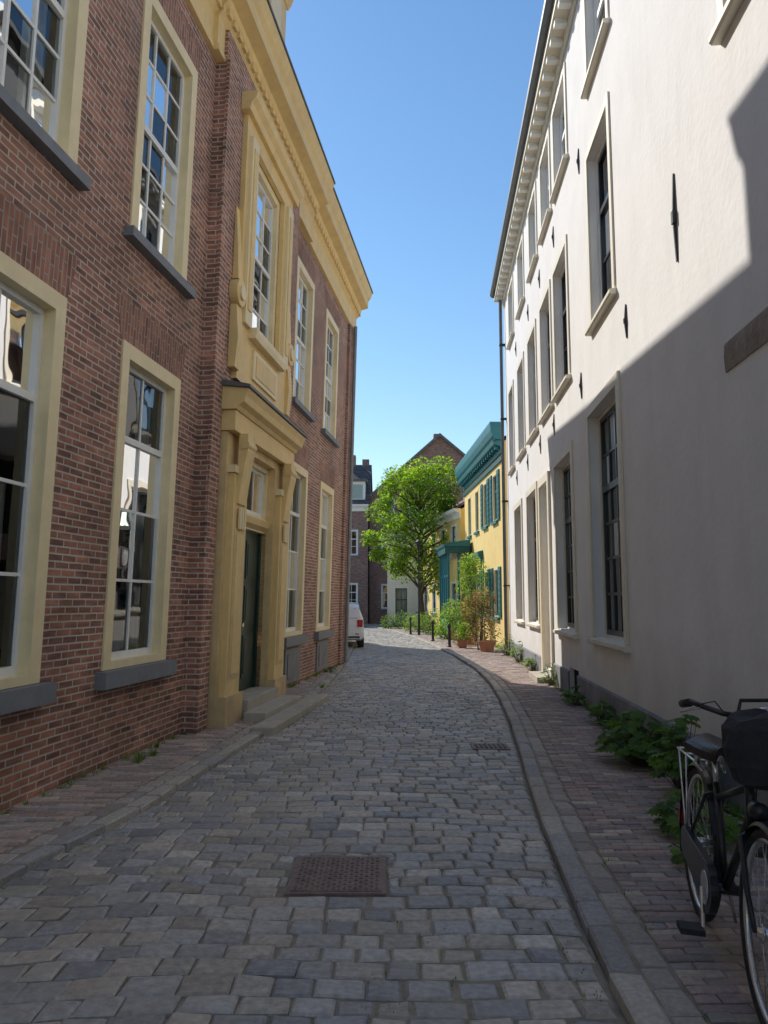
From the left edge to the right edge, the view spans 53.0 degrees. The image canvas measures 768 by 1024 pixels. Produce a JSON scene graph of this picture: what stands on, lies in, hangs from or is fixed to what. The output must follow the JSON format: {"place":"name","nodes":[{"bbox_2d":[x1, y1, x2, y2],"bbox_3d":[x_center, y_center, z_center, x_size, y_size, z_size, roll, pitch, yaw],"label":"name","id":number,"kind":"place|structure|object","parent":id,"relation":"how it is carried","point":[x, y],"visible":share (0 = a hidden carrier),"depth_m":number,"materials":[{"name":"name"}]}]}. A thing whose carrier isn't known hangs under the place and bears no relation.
{"place":"outdoors","nodes":[
{"label":"outdoors","id":0,"kind":"place"},
{"bbox_2d":[0,641,355,887],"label":"pavement","id":1,"kind":"structure","parent":0,"point":[36,832],"depth_m":6.15,"materials":[{"name":"brick"}]},
{"bbox_2d":[323,666,336,671],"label":"wall weeds","id":2,"kind":"object","parent":1,"relation":"on","point":[330,669],"depth_m":16.59,"materials":[{"name":"green plant"}]},
{"bbox_2d":[0,627,627,1023],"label":"cobbled road","id":3,"kind":"structure","parent":0,"point":[180,913],"depth_m":4.18,"materials":[{"name":"stone"}]},
{"bbox_2d":[285,856,385,896],"bbox_3d":[-0.265,2.131,4.502,0.554,0.048,0.614,0,-7,0],"label":"manhole cover","id":4,"kind":"object","parent":3,"relation":"on","point":[340,876],"visible":1,"depth_m":4.43,"materials":[{"name":"metal"}]},
{"bbox_2d":[348,602,363,647],"bbox_3d":[-1.601,3.960,27.342,1.720,1.540,4.165,0,-7,-3],"label":"parked car","id":5,"kind":"object","parent":3,"relation":"on","point":[356,628],"visible":0.42,"depth_m":25.41,"materials":[{"name":"paint"}]},
{"bbox_2d":[0,650,745,1019],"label":"grass tufts","id":6,"kind":"object","parent":3,"relation":"on","point":[154,752],"visible":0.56,"depth_m":7.09,"materials":[{"name":"green plant"}]},
{"bbox_2d":[3,677,742,999],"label":"leaf litter","id":7,"kind":"object","parent":3,"relation":"on","point":[263,754],"visible":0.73,"depth_m":5.99,"materials":[{"name":"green plant"}]},
{"bbox_2d":[470,743,510,751],"bbox_3d":[1.150,2.561,8.363,0.400,0.050,0.320,0,-7,0],"label":"drain cover","id":8,"kind":"object","parent":3,"relation":"on","point":[498,747],"visible":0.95,"depth_m":8.31,"materials":[{"name":"metal"}]},
{"bbox_2d":[285,0,544,490],"label":"sky","id":9,"kind":"structure","parent":0,"point":[416,107],"materials":[{"name":"blue"}]},
{"bbox_2d":[423,503,465,629],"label":"walls","id":10,"kind":"structure","parent":0,"point":[460,528],"depth_m":38.32,"materials":[{"name":"yellow paint"}]},
{"bbox_2d":[417,508,460,615],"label":"trim","id":11,"kind":"structure","parent":10,"relation":"attached to","point":[453,514],"depth_m":38.18,"materials":[{"name":"white paint"}]},
{"bbox_2d":[424,524,456,614],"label":"windows","id":12,"kind":"structure","parent":10,"relation":"attached to","point":[453,587],"depth_m":40.28,"materials":[{"name":"white paint"}]},
{"bbox_2d":[426,528,455,610],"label":"window glass","id":13,"kind":"object","parent":12,"relation":"attached to","point":[435,595],"visible":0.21,"depth_m":42.08,"materials":[{"name":"black glass"}]},
{"bbox_2d":[448,499,464,510],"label":"roof","id":14,"kind":"structure","parent":10,"relation":"on","point":[462,502],"depth_m":40.83,"materials":[{"name":"tile"}]},
{"bbox_2d":[464,440,509,647],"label":"walls","id":15,"kind":"structure","parent":0,"point":[489,541],"depth_m":27.99,"materials":[{"name":"yellow paint"}]},
{"bbox_2d":[455,422,501,639],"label":"trim","id":16,"kind":"structure","parent":15,"relation":"attached to","point":[482,455],"depth_m":28.79,"materials":[{"name":"teal paint"}]},
{"bbox_2d":[468,472,497,616],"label":"windows","id":17,"kind":"structure","parent":15,"relation":"attached to","point":[485,524],"depth_m":30.11,"materials":[{"name":"teal paint"}]},
{"bbox_2d":[364,624,767,1023],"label":"pavement","id":18,"kind":"structure","parent":0,"point":[650,975],"depth_m":4.47,"materials":[{"name":"brick"}]},
{"bbox_2d":[380,610,413,628],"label":"green bush","id":19,"kind":"object","parent":18,"relation":"on","point":[395,625],"visible":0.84,"depth_m":41.96,"materials":[{"name":"green plant"}]},
{"bbox_2d":[409,617,411,633],"bbox_3d":[1.200,5.149,34.841,0.140,0.820,0.136,0,-7,0],"label":"bollard","id":20,"kind":"object","parent":18,"relation":"on","point":[410,626],"visible":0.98,"depth_m":34.81,"materials":[{"name":"metal"}]},
{"bbox_2d":[403,611,431,631],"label":"green bush","id":21,"kind":"object","parent":18,"relation":"on","point":[416,627],"visible":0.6,"depth_m":37.91,"materials":[{"name":"green plant"}]},
{"bbox_2d":[416,539,420,634],"bbox_3d":[1.550,3.346,34.342,0.280,4.250,0.280,0,-7,0],"label":"street lamp","id":22,"kind":"object","parent":18,"relation":"on","point":[418,543],"visible":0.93,"depth_m":34.30,"materials":[{"name":"metal"}]},
{"bbox_2d":[417,608,442,634],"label":"green bush","id":23,"kind":"object","parent":18,"relation":"on","point":[429,624],"visible":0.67,"depth_m":34.85,"materials":[{"name":"green plant"}]},
{"bbox_2d":[431,620,434,640],"bbox_3d":[1.850,4.502,29.177,0.140,0.820,0.136,0,-7,0],"label":"bollard","id":24,"kind":"object","parent":18,"relation":"on","point":[432,623],"visible":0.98,"depth_m":29.14,"materials":[{"name":"metal"}]},
{"bbox_2d":[430,599,463,638],"bbox_3d":[2.562,4.311,30.883,1.481,1.733,1.634,0,-7,0],"label":"green bush","id":25,"kind":"object","parent":18,"relation":"on","point":[447,619],"visible":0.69,"depth_m":30.85,"materials":[{"name":"green plant"}]},
{"bbox_2d":[447,623,451,646],"bbox_3d":[2.150,4.059,25.303,0.140,0.820,0.136,0,-7,0],"label":"bollard","id":26,"kind":"object","parent":18,"relation":"on","point":[449,634],"visible":0.92,"depth_m":25.27,"materials":[{"name":"metal"}]},
{"bbox_2d":[435,539,470,635],"bbox_3d":[3.069,3.452,34.610,1.170,4.200,3.480,0,-7,-2],"label":"teal porch","id":27,"kind":"object","parent":18,"relation":"on","point":[446,552],"visible":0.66,"depth_m":33.19,"materials":[{"name":"paint"}]},
{"bbox_2d":[452,632,469,645],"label":"flowering shrub","id":28,"kind":"object","parent":18,"relation":"on","point":[455,638],"visible":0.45,"depth_m":26.03,"materials":[{"name":"green plant"}]},
{"bbox_2d":[446,604,478,640],"bbox_3d":[2.762,3.983,27.239,1.186,1.479,1.440,0,-7,0],"label":"green bush","id":29,"kind":"object","parent":18,"relation":"on","point":[457,619],"visible":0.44,"depth_m":27.24,"materials":[{"name":"green plant"}]},
{"bbox_2d":[457,640,468,647],"bbox_3d":[2.550,4.279,24.976,0.389,0.260,0.389,0,-7,0],"label":"plant pot","id":30,"kind":"object","parent":18,"relation":"on","point":[462,643],"visible":0.97,"depth_m":24.84,"materials":[{"name":"ceramic"}]},
{"bbox_2d":[454,622,469,639],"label":"potted plant","id":31,"kind":"object","parent":30,"relation":"in","point":[464,630],"visible":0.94,"depth_m":25.01,"materials":[{"name":"green plant"}]},
{"bbox_2d":[467,636,474,644],"bbox_3d":[3.000,4.474,26.866,0.432,0.300,0.432,0,-7,0],"label":"plant pot","id":32,"kind":"object","parent":18,"relation":"on","point":[470,642],"visible":0.3,"depth_m":26.71,"materials":[{"name":"ceramic"}]},
{"bbox_2d":[455,552,487,640],"bbox_3d":[3.402,3.242,29.191,1.358,3.392,2.088,0,-7,0],"label":"climbing shrub","id":33,"kind":"object","parent":18,"relation":"on","point":[472,568],"visible":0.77,"depth_m":28.98,"materials":[{"name":"green plant"}]},
{"bbox_2d":[457,586,500,649],"bbox_3d":[2.975,3.319,24.042,1.404,2.073,1.302,0,-7,0],"label":"flowering shrub","id":34,"kind":"object","parent":18,"relation":"on","point":[478,602],"visible":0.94,"depth_m":23.96,"materials":[{"name":"green plant"}]},
{"bbox_2d":[477,640,496,651],"bbox_3d":[3.100,4.044,23.191,0.583,0.320,0.583,0,-7,0],"label":"plant pot","id":35,"kind":"object","parent":18,"relation":"on","point":[486,645],"visible":0.98,"depth_m":23.00,"materials":[{"name":"ceramic"}]},
{"bbox_2d":[494,634,514,655],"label":"wall weeds","id":36,"kind":"object","parent":18,"relation":"on","point":[504,646],"depth_m":21.54,"materials":[{"name":"green plant"}]},
{"bbox_2d":[506,641,523,661],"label":"wall weeds","id":37,"kind":"object","parent":18,"relation":"on","point":[518,655],"depth_m":19.32,"materials":[{"name":"green plant"}]},
{"bbox_2d":[519,654,536,670],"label":"wall weeds","id":38,"kind":"object","parent":18,"relation":"on","point":[531,662],"depth_m":16.73,"materials":[{"name":"green plant"}]},
{"bbox_2d":[539,663,557,684],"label":"wall weeds","id":39,"kind":"object","parent":18,"relation":"on","point":[548,678],"depth_m":14.02,"materials":[{"name":"green plant"}]},
{"bbox_2d":[560,686,586,705],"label":"hollyhock plant","id":40,"kind":"object","parent":18,"relation":"on","point":[577,696],"visible":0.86,"depth_m":11.37,"materials":[{"name":"green plant"}]},
{"bbox_2d":[583,700,616,724],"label":"hollyhock plant","id":41,"kind":"object","parent":18,"relation":"on","point":[600,713],"visible":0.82,"depth_m":9.50,"materials":[{"name":"green plant"}]},
{"bbox_2d":[600,714,632,743],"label":"hollyhock plant","id":42,"kind":"object","parent":18,"relation":"on","point":[616,718],"visible":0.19,"depth_m":8.44,"materials":[{"name":"green plant"}]},
{"bbox_2d":[594,710,676,768],"bbox_3d":[2.418,2.133,7.294,0.787,0.525,1.053,0,-7,0],"label":"hollyhock plant","id":43,"kind":"object","parent":18,"relation":"on","point":[636,747],"visible":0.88,"depth_m":7.16,"materials":[{"name":"green plant"}]},
{"bbox_2d":[647,714,720,800],"bbox_3d":[2.348,1.917,6.036,0.562,0.667,0.739,0,-7,0],"label":"hollyhock plant","id":44,"kind":"object","parent":18,"relation":"on","point":[665,760],"visible":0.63,"depth_m":5.96,"materials":[{"name":"green plant"}]},
{"bbox_2d":[645,788,743,842],"bbox_3d":[2.083,2.002,5.108,0.643,0.290,0.845,0,-7,0],"label":"hollyhock plant","id":45,"kind":"object","parent":18,"relation":"on","point":[664,811],"visible":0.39,"depth_m":5.03,"materials":[{"name":"green plant"}]},
{"bbox_2d":[667,831,737,873],"bbox_3d":[1.869,1.989,4.552,0.361,0.189,0.476,-2,-7,16],"label":"hollyhock plant","id":46,"kind":"object","parent":18,"relation":"on","point":[677,857],"visible":0.3,"depth_m":4.49,"materials":[{"name":"green plant"}]},
{"bbox_2d":[677,698,767,1023],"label":"city bicycle","id":47,"kind":"object","parent":18,"relation":"on","point":[741,746],"visible":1,"depth_m":3.17,"materials":[{"name":"metal"}]},
{"label":"ground","id":48,"kind":"structure","parent":0,"visible":0},
{"bbox_2d":[0,0,353,812],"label":"walls","id":49,"kind":"structure","parent":48,"relation":"on","point":[62,234],"depth_m":7.46,"materials":[{"name":"red brick"}]},
{"bbox_2d":[0,0,338,689],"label":"window frames","id":50,"kind":"structure","parent":49,"relation":"attached to","point":[45,50],"depth_m":7.81,"materials":[{"name":"beige wood"}]},
{"bbox_2d":[0,0,330,589],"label":"window glass","id":51,"kind":"object","parent":50,"relation":"in","point":[18,322],"visible":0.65,"depth_m":7.84,"materials":[{"name":"glass"}]},
{"bbox_2d":[0,83,356,727],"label":"stone trim","id":52,"kind":"structure","parent":49,"relation":"attached to","point":[258,426],"depth_m":10.46,"materials":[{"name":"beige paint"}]},
{"bbox_2d":[239,530,258,690],"bbox_3d":[-2.026,1.393,10.951,0.124,2.280,1.280,-1,-7,8],"label":"door","id":53,"kind":"structure","parent":49,"relation":"in","point":[248,613],"depth_m":11.21,"materials":[{"name":"wood"}]},
{"bbox_2d":[185,0,372,328],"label":"cornice","id":54,"kind":"structure","parent":49,"relation":"on","point":[257,28],"depth_m":12.47,"materials":[{"name":"beige paint"}]},
{"bbox_2d":[241,687,328,735],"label":"door steps","id":55,"kind":"structure","parent":49,"relation":"attached to","point":[270,710],"depth_m":10.41,"materials":[{"name":"grey stone"}]},
{"bbox_2d":[350,484,370,623],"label":"walls","id":56,"kind":"structure","parent":48,"relation":"on","point":[359,570],"depth_m":52.02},
{"bbox_2d":[349,530,357,602],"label":"windows","id":57,"kind":"structure","parent":56,"relation":"attached to","point":[353,595],"depth_m":52.35,"materials":[{"name":"white paint"}]},
{"bbox_2d":[351,455,368,556],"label":"trim","id":58,"kind":"structure","parent":56,"relation":"attached to","point":[359,488],"depth_m":52.87,"materials":[{"name":"white paint"}]},
{"bbox_2d":[352,465,372,504],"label":"roof","id":59,"kind":"structure","parent":56,"relation":"on","point":[361,472],"depth_m":55.85,"materials":[{"name":"tile"}]},
{"bbox_2d":[387,550,417,625],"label":"walls","id":60,"kind":"structure","parent":48,"relation":"on","point":[392,584],"depth_m":46.64,"materials":[{"name":"white paint"}]},
{"bbox_2d":[387,519,418,542],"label":"roof","id":61,"kind":"structure","parent":60,"relation":"on","point":[403,532],"depth_m":47.82,"materials":[{"name":"tile"}]},
{"bbox_2d":[394,554,417,622],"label":"windows","id":62,"kind":"structure","parent":60,"relation":"attached to","point":[401,598],"depth_m":46.72,"materials":[{"name":"white paint"}]},
{"bbox_2d":[359,455,463,629],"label":"street tree","id":63,"kind":"object","parent":48,"relation":"on","point":[409,478],"visible":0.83,"depth_m":40.03,"materials":[{"name":"green plant"}]},
{"bbox_2d":[369,436,463,623],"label":"walls","id":64,"kind":"structure","parent":48,"relation":"on","point":[439,445],"depth_m":53.37,"materials":[{"name":"brown brick"}]},
{"bbox_2d":[369,433,464,609],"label":"trim","id":65,"kind":"structure","parent":64,"relation":"attached to","point":[425,447],"depth_m":53.62,"materials":[{"name":"brown wood"}]},
{"bbox_2d":[381,463,464,608],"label":"windows","id":66,"kind":"structure","parent":64,"relation":"attached to","point":[383,596],"depth_m":53.37,"materials":[{"name":"white paint"}]},
{"bbox_2d":[504,0,767,738],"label":"walls","id":67,"kind":"structure","parent":48,"relation":"on","point":[688,103],"depth_m":7.47,"materials":[{"name":"white paint"}]},
{"bbox_2d":[520,0,623,639],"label":"window frames","id":68,"kind":"structure","parent":67,"relation":"attached to","point":[607,412],"depth_m":10.89,"materials":[{"name":"grey wood"}]},
{"bbox_2d":[536,0,621,630],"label":"window glass","id":69,"kind":"object","parent":68,"relation":"in","point":[606,225],"visible":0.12,"depth_m":10.56,"materials":[{"name":"black glass"}]},
{"bbox_2d":[515,148,677,484],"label":"wall anchors","id":70,"kind":"structure","parent":67,"relation":"attached to","point":[673,218],"depth_m":8.88,"materials":[{"name":"metal"}]},
{"bbox_2d":[490,0,767,821],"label":"trim","id":71,"kind":"structure","parent":67,"relation":"attached to","point":[557,17],"depth_m":13.72,"materials":[{"name":"paint"}]},
{"bbox_2d":[724,306,767,372],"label":"exposed lintel","id":72,"kind":"structure","parent":67,"relation":"attached to","point":[748,339],"depth_m":5.49,"materials":[{"name":"stone"}]}
]}

